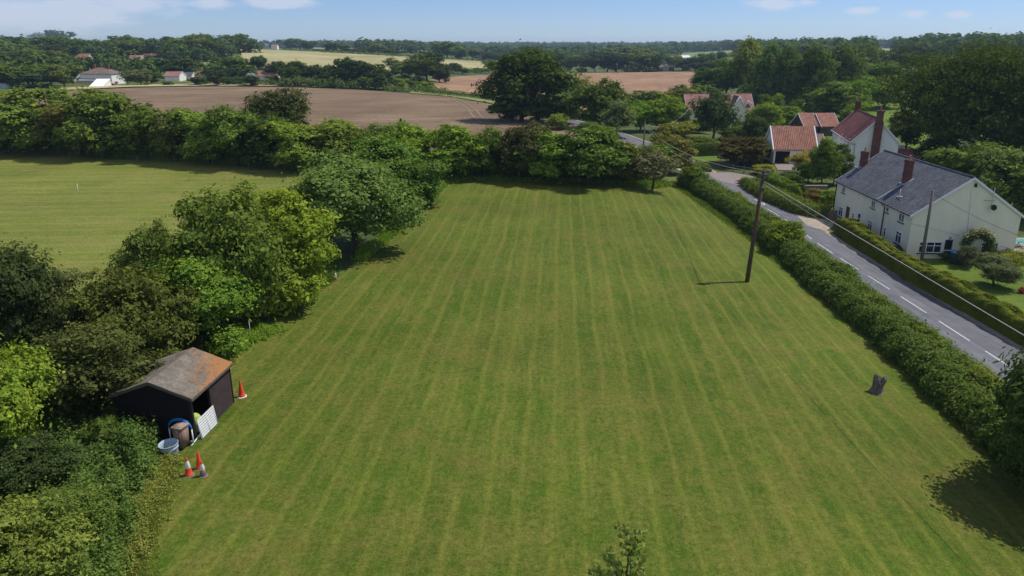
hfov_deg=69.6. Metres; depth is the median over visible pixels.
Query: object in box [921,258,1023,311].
cottage garden
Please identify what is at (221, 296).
hazel bush
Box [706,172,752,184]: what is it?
side driveway
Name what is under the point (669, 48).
valley woodland
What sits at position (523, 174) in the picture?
hedgerow
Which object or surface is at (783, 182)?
garden hedge
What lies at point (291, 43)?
field hedgerow tree
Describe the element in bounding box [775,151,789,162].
doorway
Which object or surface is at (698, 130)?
roadside bush
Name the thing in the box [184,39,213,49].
hillside village tree
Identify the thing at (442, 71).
copse tree
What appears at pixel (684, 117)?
garden bush
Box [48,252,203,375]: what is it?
elder bush
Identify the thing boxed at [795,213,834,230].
driveway
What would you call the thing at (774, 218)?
hedge shrub
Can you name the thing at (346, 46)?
field hedgerow tree
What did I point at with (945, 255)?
garden bush
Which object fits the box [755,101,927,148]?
orchard grass
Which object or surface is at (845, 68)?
hillside tree
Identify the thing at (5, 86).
polytunnel
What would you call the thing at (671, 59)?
valley tree
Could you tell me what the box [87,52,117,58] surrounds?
hillside village tree
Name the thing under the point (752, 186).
roadside hedge
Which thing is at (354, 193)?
walnut tree
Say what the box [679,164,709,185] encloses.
hedge shrub
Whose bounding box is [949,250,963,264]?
oil tank
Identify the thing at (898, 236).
window
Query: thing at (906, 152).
brick outhouse
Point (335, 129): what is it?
hedgerow tree
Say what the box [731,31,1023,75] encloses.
ridge woodland
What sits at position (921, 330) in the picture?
hedge shrub
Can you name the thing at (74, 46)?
hillside village tree
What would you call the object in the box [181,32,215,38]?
hillside village tree
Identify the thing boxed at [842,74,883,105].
hillside tree
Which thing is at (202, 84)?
verge track
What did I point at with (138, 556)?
long grass
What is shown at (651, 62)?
valley tree
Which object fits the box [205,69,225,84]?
village tree
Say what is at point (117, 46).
hillside village tree
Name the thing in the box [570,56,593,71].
valley tree
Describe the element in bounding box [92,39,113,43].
hillside village tree
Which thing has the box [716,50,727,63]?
valley tree
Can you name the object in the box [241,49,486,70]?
ripening field
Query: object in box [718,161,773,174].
rail fence
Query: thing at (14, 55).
hillside village tree
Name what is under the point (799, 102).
hillside tree
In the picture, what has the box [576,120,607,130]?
roadside bush
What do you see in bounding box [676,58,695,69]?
valley tree
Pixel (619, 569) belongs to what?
young tree
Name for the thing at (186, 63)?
hillside village tree
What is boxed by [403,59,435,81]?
copse tree
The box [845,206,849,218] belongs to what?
door
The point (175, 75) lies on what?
village house
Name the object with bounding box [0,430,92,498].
bramble bush
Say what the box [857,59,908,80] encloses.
hillside tree
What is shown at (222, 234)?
field maple
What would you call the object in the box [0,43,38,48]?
hillside village tree
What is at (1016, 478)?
hedge shrub
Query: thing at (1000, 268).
garden bush
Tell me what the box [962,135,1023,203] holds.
backdrop tree
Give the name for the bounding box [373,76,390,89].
copse tree
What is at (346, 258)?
ground
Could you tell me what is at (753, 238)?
utility pole
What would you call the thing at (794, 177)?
roadside bush
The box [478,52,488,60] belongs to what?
field hedgerow tree
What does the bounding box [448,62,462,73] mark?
copse tree
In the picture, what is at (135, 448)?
nettles
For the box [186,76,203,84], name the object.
village tree
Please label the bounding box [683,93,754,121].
dormer house
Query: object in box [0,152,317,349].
meadow
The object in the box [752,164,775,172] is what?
golden shrub
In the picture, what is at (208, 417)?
slatted hurdle
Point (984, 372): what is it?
hedge shrub
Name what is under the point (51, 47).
hillside village tree
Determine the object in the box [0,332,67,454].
ash sapling tree
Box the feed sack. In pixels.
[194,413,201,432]
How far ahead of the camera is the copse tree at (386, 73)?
310.29 m
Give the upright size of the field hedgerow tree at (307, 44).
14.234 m
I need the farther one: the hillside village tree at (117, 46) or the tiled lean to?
the hillside village tree at (117, 46)
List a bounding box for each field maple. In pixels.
[148,176,300,325]
[236,179,341,319]
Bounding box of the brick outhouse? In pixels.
[898,148,920,158]
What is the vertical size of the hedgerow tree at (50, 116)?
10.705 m
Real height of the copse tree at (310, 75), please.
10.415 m
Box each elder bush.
[0,340,97,445]
[20,319,170,424]
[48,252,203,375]
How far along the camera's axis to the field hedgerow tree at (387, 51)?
789.37 m
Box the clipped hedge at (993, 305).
[835,217,1023,345]
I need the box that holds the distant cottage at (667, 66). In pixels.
[655,63,673,70]
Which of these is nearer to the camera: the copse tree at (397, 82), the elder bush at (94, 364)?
the elder bush at (94, 364)
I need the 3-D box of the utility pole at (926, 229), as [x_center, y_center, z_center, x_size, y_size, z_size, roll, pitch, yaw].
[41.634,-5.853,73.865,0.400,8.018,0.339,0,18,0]
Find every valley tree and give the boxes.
[550,50,566,67]
[561,53,579,70]
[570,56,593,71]
[587,53,600,71]
[591,50,621,71]
[600,53,633,71]
[604,45,639,67]
[620,52,656,71]
[626,46,657,67]
[632,53,664,71]
[647,59,662,71]
[661,54,684,69]
[671,63,690,69]
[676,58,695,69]
[683,63,705,69]
[685,56,711,66]
[697,52,716,60]
[698,61,716,68]
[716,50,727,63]
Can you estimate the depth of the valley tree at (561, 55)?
583.50 m
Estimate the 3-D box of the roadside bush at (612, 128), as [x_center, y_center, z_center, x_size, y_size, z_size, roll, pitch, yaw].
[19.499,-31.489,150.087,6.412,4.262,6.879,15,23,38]
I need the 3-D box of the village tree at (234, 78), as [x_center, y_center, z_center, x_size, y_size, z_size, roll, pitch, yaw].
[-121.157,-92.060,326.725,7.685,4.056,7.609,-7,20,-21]
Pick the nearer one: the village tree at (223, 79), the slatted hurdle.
the slatted hurdle
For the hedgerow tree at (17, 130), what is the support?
on the ground at (346, 258)
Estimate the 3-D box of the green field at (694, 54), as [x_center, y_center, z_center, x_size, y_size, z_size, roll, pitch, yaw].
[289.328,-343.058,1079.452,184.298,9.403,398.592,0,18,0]
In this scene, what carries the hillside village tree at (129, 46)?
on the ground at (346, 258)
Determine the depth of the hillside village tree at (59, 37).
647.50 m
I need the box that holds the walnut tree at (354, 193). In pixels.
[276,145,434,252]
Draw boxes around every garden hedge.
[677,158,711,171]
[684,141,720,155]
[756,172,806,198]
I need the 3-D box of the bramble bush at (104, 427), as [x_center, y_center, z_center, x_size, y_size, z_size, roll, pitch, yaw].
[-19.010,6.823,34.488,2.166,1.711,2.144,-16,24,-39]
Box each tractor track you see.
[445,96,507,128]
[453,97,539,131]
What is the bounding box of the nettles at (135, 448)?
[0,399,162,508]
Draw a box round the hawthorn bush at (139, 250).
[101,216,181,283]
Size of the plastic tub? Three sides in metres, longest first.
0.880 x 0.880 x 0.610 m
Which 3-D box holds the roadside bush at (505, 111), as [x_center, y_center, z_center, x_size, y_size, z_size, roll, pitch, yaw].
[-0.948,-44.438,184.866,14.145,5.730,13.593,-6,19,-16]
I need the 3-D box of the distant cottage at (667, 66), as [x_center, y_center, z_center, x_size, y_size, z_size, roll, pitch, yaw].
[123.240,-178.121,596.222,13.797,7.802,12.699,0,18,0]
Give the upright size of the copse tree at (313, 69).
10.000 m
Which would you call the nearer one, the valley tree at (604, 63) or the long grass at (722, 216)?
the long grass at (722, 216)
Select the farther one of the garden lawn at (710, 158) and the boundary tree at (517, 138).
the garden lawn at (710, 158)
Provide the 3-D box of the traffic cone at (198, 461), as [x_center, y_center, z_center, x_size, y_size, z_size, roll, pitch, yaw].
[-14.013,7.688,32.919,0.447,0.881,0.447,-10,21,-29]
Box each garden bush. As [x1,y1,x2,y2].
[668,106,692,122]
[711,134,771,165]
[736,113,772,142]
[743,101,786,125]
[775,105,803,125]
[792,160,813,182]
[938,251,949,260]
[955,245,979,266]
[966,251,1023,286]
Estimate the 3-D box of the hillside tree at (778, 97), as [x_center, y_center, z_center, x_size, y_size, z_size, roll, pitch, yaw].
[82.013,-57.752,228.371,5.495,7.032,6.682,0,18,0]
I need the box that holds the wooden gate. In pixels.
[828,210,837,221]
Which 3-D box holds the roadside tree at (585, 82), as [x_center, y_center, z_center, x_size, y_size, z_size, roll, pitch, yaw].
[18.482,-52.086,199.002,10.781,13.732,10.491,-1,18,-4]
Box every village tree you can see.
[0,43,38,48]
[0,49,32,57]
[0,63,16,82]
[0,67,26,86]
[1,36,21,41]
[3,61,36,84]
[5,51,20,60]
[9,69,53,87]
[15,64,50,84]
[26,32,43,37]
[26,48,63,55]
[28,35,71,40]
[33,43,43,49]
[39,44,72,53]
[41,28,76,36]
[41,38,86,54]
[41,63,81,86]
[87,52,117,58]
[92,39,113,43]
[104,43,121,48]
[107,34,132,40]
[113,39,142,54]
[117,68,132,84]
[119,50,128,61]
[127,67,152,84]
[139,57,172,75]
[150,73,163,82]
[158,36,185,41]
[159,64,184,71]
[161,38,185,48]
[162,81,173,84]
[167,56,203,71]
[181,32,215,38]
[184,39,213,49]
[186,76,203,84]
[189,39,224,58]
[200,77,210,83]
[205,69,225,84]
[208,56,221,67]
[216,33,249,41]
[220,76,232,83]
[231,77,244,83]
[238,75,261,84]
[247,55,267,69]
[263,61,284,72]
[265,75,278,82]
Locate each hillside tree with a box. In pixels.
[688,64,731,88]
[706,52,745,92]
[730,35,763,88]
[749,41,783,96]
[758,94,773,104]
[766,42,805,103]
[770,93,785,105]
[784,40,837,89]
[791,98,804,106]
[802,69,838,104]
[803,79,871,115]
[823,42,868,83]
[839,102,873,121]
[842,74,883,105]
[844,42,882,64]
[851,61,877,78]
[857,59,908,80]
[870,59,903,65]
[870,73,901,108]
[884,43,940,69]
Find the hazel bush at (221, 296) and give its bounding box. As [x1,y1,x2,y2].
[122,248,265,354]
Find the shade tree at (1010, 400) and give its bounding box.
[983,345,1023,447]
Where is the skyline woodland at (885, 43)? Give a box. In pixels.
[259,37,906,48]
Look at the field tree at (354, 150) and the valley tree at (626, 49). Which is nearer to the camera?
the field tree at (354, 150)
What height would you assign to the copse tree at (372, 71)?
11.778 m
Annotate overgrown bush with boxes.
[638,143,678,160]
[646,135,699,172]
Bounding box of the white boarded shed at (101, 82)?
[90,79,111,85]
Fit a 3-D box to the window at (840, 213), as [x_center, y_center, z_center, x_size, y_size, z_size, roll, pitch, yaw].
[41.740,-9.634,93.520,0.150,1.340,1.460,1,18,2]
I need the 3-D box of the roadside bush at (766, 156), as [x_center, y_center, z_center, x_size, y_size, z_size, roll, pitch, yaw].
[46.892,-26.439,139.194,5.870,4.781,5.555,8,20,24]
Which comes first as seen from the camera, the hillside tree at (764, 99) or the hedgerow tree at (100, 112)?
the hedgerow tree at (100, 112)
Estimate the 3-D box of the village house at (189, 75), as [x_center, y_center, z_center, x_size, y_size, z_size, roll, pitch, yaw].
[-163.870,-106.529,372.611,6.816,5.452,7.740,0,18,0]
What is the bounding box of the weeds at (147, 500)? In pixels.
[105,445,183,571]
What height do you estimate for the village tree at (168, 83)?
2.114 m
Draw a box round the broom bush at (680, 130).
[646,119,699,143]
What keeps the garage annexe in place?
on the ground at (346, 258)
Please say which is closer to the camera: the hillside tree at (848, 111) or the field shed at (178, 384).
the field shed at (178, 384)
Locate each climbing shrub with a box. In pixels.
[803,188,831,201]
[818,189,834,205]
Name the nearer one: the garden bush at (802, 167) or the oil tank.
the oil tank
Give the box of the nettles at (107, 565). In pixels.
[0,466,143,575]
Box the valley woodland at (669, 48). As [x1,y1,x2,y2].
[354,37,755,62]
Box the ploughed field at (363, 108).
[0,86,578,149]
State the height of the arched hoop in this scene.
1.288 m
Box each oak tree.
[239,79,314,141]
[471,38,570,120]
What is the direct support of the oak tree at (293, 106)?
on the ground at (346, 258)
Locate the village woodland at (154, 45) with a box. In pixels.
[0,34,263,81]
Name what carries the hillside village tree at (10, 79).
on the ground at (346, 258)
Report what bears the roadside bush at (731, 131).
on the ground at (346, 258)
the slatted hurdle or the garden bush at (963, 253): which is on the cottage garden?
the garden bush at (963, 253)
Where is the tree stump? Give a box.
[868,374,886,395]
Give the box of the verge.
[566,120,1023,350]
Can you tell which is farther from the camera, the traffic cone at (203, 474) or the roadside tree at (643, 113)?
the roadside tree at (643, 113)
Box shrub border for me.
[975,248,1023,266]
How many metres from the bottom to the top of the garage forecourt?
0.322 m
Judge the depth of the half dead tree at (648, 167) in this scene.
99.70 m
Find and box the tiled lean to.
[74,74,95,83]
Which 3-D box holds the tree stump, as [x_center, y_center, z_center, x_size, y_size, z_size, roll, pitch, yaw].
[21.323,5.572,42.890,1.056,1.170,0.826,0,18,0]
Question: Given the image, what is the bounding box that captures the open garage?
[764,125,817,163]
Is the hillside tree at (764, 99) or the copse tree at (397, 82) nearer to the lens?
the hillside tree at (764, 99)
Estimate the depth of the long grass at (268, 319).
50.28 m
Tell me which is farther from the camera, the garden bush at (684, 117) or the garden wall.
the garden bush at (684, 117)
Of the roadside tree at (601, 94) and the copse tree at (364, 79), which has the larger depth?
the copse tree at (364, 79)
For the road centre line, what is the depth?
62.65 m
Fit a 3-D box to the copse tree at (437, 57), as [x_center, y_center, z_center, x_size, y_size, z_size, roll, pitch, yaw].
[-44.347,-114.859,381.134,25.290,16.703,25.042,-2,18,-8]
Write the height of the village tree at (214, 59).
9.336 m
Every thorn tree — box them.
[0,233,65,360]
[6,251,94,350]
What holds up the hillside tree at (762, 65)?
on the ground at (346, 258)
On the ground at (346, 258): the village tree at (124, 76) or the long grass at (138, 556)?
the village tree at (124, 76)
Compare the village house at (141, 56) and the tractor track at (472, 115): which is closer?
the tractor track at (472, 115)
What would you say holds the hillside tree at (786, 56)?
on the ground at (346, 258)
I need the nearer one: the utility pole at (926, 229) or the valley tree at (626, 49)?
the utility pole at (926, 229)
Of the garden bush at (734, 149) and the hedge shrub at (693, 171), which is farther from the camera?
the garden bush at (734, 149)
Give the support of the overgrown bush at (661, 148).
on the ground at (346, 258)
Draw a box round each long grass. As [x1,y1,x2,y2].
[115,445,191,575]
[139,256,342,370]
[351,174,451,261]
[436,173,673,188]
[668,180,1011,473]
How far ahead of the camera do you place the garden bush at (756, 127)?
155.97 m
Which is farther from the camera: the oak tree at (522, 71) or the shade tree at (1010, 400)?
the oak tree at (522, 71)
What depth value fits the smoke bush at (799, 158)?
125.00 m
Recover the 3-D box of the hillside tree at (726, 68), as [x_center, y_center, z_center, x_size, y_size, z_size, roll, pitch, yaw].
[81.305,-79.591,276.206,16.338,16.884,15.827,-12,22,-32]
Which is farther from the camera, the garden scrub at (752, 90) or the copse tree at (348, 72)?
the copse tree at (348, 72)
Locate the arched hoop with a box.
[168,420,193,442]
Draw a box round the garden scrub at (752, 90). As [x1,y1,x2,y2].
[563,75,901,131]
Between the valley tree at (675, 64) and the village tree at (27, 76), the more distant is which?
the valley tree at (675, 64)
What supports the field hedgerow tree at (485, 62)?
on the ground at (346, 258)
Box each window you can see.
[837,206,843,217]
[867,219,872,230]
[870,199,875,209]
[893,230,901,245]
[897,212,904,223]
[916,242,942,253]
[980,242,998,251]
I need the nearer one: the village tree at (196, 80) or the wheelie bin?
the wheelie bin
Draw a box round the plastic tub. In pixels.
[158,438,178,456]
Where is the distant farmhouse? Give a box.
[271,44,278,49]
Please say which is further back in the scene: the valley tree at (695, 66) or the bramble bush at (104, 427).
the valley tree at (695, 66)
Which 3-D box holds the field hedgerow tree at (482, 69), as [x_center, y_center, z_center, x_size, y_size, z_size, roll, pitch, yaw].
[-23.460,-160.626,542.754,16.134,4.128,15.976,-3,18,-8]
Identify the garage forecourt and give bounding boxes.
[774,163,799,170]
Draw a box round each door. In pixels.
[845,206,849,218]
[857,212,861,221]
[941,238,954,257]
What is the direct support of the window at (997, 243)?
in the slate roofed cottage at (885, 194)
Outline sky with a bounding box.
[0,0,1023,42]
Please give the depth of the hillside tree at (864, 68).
296.14 m
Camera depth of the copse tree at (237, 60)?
394.27 m
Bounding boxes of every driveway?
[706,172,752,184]
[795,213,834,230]
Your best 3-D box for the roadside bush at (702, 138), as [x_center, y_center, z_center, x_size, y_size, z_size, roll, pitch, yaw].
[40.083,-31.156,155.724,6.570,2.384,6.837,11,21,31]
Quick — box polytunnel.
[0,82,17,88]
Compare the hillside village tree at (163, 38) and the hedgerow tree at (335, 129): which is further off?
the hillside village tree at (163, 38)
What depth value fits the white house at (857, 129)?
127.15 m
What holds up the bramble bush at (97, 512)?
on the ground at (346, 258)
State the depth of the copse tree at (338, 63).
317.83 m
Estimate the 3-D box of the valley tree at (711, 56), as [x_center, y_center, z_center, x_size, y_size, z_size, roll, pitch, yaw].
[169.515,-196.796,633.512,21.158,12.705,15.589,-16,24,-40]
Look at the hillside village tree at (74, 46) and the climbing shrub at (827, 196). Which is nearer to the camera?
the climbing shrub at (827, 196)
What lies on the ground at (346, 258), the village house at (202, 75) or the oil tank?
the village house at (202, 75)
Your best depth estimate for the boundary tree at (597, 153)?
98.62 m
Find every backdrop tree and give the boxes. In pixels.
[887,108,936,148]
[911,135,969,160]
[921,143,989,183]
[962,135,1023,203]
[995,161,1023,218]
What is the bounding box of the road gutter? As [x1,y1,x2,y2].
[570,118,1019,349]
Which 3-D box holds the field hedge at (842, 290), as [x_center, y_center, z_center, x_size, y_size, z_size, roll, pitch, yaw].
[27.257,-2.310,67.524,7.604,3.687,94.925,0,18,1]
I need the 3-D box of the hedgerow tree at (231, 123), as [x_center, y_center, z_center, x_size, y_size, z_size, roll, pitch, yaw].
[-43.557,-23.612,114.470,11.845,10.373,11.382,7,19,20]
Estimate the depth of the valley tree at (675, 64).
584.39 m
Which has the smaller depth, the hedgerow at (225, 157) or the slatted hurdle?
the slatted hurdle
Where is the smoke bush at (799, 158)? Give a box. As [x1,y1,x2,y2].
[784,150,810,172]
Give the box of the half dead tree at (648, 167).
[626,142,683,190]
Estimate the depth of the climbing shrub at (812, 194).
103.94 m
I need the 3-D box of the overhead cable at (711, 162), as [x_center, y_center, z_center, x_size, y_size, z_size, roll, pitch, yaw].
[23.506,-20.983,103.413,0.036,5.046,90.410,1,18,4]
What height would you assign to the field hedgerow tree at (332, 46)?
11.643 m
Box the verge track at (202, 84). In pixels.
[61,83,280,89]
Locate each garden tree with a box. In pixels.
[808,131,845,184]
[824,142,856,183]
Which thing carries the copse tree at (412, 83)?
on the ground at (346, 258)
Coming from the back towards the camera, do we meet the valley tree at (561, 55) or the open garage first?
the valley tree at (561, 55)
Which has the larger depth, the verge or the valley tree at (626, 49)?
the valley tree at (626, 49)
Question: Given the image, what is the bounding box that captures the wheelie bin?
[170,422,191,448]
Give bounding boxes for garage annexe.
[816,133,823,146]
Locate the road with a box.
[567,119,1023,380]
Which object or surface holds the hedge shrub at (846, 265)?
on the ground at (346, 258)
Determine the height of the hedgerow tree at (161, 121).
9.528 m
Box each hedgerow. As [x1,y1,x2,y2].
[0,132,431,172]
[431,154,666,181]
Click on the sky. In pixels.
(485, 21)
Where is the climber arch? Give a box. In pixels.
[958,226,998,254]
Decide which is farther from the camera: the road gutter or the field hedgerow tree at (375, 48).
the field hedgerow tree at (375, 48)
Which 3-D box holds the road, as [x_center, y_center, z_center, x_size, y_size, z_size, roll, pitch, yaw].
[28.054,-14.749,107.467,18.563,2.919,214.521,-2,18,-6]
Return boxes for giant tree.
[862,28,1023,150]
[971,53,1023,152]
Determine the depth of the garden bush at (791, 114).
192.91 m
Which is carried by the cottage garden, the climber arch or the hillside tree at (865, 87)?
the climber arch
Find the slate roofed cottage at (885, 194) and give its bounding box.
[833,147,1023,258]
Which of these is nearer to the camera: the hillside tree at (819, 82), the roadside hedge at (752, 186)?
the roadside hedge at (752, 186)
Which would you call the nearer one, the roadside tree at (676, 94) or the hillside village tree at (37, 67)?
the roadside tree at (676, 94)
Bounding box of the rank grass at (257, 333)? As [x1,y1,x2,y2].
[205,322,288,364]
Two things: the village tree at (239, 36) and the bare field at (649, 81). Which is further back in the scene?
the village tree at (239, 36)
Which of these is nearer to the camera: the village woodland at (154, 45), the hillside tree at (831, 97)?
the hillside tree at (831, 97)
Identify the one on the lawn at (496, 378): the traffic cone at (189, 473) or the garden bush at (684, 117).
the traffic cone at (189, 473)
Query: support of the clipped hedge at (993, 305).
on the ground at (346, 258)
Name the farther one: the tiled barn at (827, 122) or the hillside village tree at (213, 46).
the hillside village tree at (213, 46)
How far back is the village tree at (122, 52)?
454.07 m
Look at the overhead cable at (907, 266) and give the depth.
38.60 m
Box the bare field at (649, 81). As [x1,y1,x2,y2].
[428,72,694,109]
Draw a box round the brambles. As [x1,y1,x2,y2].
[1,476,102,575]
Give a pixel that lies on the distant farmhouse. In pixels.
(274, 46)
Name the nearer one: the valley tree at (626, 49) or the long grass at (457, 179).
the long grass at (457, 179)
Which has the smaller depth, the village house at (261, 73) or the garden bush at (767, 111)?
the garden bush at (767, 111)
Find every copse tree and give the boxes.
[213,55,248,67]
[276,60,291,75]
[277,66,301,81]
[287,59,308,84]
[300,64,321,85]
[302,65,336,86]
[318,66,342,87]
[324,56,353,87]
[336,65,360,87]
[342,57,368,87]
[358,77,374,88]
[359,62,385,77]
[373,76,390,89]
[376,66,401,88]
[381,56,419,80]
[390,77,409,90]
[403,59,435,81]
[406,49,446,81]
[407,80,418,90]
[416,81,437,87]
[428,63,451,81]
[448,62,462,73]
[459,67,470,73]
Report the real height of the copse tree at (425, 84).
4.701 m
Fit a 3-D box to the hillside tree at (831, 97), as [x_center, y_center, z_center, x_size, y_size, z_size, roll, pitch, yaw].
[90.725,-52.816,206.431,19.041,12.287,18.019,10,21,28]
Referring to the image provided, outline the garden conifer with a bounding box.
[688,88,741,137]
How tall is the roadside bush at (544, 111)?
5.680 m
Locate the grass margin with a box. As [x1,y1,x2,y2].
[410,91,494,102]
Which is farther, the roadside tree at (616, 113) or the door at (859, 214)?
the roadside tree at (616, 113)
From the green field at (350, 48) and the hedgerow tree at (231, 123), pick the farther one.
the green field at (350, 48)
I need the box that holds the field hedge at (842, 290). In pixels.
[676,171,1023,490]
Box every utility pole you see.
[745,169,768,282]
[920,190,933,260]
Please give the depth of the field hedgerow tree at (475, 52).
808.98 m
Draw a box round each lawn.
[136,182,1023,575]
[691,155,718,161]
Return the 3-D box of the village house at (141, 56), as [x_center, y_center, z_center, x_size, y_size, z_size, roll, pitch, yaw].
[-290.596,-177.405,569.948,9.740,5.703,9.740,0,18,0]
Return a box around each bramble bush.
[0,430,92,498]
[0,491,105,575]
[24,478,119,546]
[83,414,129,444]
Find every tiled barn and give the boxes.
[789,113,819,132]
[814,113,838,135]
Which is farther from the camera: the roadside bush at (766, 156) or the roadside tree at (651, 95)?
the roadside tree at (651, 95)
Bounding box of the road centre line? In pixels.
[768,209,1007,365]
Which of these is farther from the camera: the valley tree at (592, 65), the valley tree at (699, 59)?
the valley tree at (592, 65)
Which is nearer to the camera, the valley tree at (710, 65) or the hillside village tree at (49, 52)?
the hillside village tree at (49, 52)
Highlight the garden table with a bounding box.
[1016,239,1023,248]
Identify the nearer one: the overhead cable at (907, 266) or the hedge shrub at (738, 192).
the overhead cable at (907, 266)
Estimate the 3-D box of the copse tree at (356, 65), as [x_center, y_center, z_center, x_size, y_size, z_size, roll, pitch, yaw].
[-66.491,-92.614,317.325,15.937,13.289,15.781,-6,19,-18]
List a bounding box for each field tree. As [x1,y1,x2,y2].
[340,142,383,157]
[347,131,452,207]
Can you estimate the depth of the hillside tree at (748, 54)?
269.31 m
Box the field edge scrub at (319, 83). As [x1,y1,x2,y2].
[207,48,735,99]
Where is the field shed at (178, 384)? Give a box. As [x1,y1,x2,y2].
[109,347,233,440]
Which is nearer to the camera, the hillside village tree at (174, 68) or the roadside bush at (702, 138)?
the roadside bush at (702, 138)
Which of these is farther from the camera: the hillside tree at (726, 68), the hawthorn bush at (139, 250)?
the hillside tree at (726, 68)
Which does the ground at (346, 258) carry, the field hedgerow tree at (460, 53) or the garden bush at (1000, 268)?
the field hedgerow tree at (460, 53)
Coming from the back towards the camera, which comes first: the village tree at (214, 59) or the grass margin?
the village tree at (214, 59)
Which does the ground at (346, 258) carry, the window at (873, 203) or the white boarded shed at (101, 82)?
the white boarded shed at (101, 82)
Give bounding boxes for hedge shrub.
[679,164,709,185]
[730,191,746,198]
[764,217,807,252]
[765,215,787,223]
[825,258,859,276]
[863,293,904,312]
[906,322,955,345]
[953,360,1004,393]
[1002,415,1023,488]
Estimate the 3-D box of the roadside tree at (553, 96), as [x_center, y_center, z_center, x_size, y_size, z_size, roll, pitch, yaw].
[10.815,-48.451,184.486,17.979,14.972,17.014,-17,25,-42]
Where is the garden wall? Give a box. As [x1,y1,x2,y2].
[805,185,827,191]
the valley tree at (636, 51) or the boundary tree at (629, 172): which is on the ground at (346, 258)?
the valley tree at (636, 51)
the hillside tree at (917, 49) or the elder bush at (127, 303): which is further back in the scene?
the hillside tree at (917, 49)
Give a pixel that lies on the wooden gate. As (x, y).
(832, 216)
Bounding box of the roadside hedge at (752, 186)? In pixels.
[739,175,832,218]
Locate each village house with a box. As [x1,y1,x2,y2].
[75,53,92,58]
[80,64,125,83]
[129,55,143,59]
[164,71,186,80]
[184,72,195,78]
[195,67,204,77]
[244,70,280,79]
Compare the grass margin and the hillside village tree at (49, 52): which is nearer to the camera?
the grass margin
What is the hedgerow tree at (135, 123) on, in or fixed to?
on the ground at (346, 258)
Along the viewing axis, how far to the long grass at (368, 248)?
69.88 m
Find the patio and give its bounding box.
[1014,238,1023,251]
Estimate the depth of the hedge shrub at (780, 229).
73.79 m
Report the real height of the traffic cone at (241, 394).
0.988 m
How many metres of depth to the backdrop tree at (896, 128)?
147.60 m
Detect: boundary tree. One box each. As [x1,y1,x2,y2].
[409,119,491,177]
[468,126,505,177]
[494,120,551,178]
[514,131,586,182]
[546,123,637,183]
[604,137,645,183]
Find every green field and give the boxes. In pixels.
[313,47,426,51]
[670,50,731,56]
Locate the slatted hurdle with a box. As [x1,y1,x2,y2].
[196,405,217,438]
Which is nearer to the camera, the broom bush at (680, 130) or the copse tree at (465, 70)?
the broom bush at (680, 130)
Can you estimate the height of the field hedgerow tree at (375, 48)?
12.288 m
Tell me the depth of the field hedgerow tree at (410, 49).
924.63 m
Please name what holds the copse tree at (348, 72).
on the ground at (346, 258)
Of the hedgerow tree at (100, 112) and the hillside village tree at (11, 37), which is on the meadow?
the hedgerow tree at (100, 112)
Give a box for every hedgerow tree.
[0,86,73,155]
[0,102,10,151]
[30,96,104,155]
[51,81,163,156]
[116,105,180,159]
[145,105,189,160]
[165,104,226,163]
[197,101,258,165]
[224,109,291,166]
[256,116,324,170]
[274,38,301,49]
[294,113,364,163]
[300,41,318,50]
[322,43,343,50]
[331,122,387,150]
[340,44,352,50]
[345,48,359,52]
[369,44,387,53]
[375,120,443,157]
[379,48,395,53]
[406,45,415,53]
[430,41,463,57]
[448,47,468,58]
[467,48,483,60]
[471,68,489,71]
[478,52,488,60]
[481,60,495,65]
[483,51,504,60]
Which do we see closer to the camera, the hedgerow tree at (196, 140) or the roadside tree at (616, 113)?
the hedgerow tree at (196, 140)
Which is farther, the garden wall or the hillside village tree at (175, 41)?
the hillside village tree at (175, 41)
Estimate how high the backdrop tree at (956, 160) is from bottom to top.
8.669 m
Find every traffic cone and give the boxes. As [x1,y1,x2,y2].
[183,457,194,477]
[194,451,205,470]
[198,461,207,477]
[237,380,246,398]
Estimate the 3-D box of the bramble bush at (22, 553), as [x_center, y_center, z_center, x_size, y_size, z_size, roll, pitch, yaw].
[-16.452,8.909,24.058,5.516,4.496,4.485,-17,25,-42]
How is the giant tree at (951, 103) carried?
on the ground at (346, 258)
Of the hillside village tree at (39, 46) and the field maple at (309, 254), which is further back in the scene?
the hillside village tree at (39, 46)
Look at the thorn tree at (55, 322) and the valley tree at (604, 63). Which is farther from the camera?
the valley tree at (604, 63)
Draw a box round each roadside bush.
[483,101,530,121]
[521,102,553,122]
[544,113,572,129]
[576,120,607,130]
[592,125,616,139]
[686,135,716,142]
[691,120,713,132]
[715,127,744,140]
[746,139,771,157]
[785,173,805,182]
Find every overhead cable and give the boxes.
[655,134,759,172]
[764,181,1023,335]
[936,195,1019,235]
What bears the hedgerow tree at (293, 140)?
on the ground at (346, 258)
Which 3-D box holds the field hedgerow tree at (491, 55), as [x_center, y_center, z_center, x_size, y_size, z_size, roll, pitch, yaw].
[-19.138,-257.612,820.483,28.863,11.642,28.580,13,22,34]
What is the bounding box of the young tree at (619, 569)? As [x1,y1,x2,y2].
[584,515,651,575]
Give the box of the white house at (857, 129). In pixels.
[831,98,900,165]
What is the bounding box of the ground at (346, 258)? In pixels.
[0,46,1023,575]
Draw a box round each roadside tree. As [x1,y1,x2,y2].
[524,69,586,120]
[561,76,630,125]
[577,70,597,86]
[597,98,637,134]
[623,89,671,108]
[627,99,655,131]
[644,94,685,126]
[664,87,699,103]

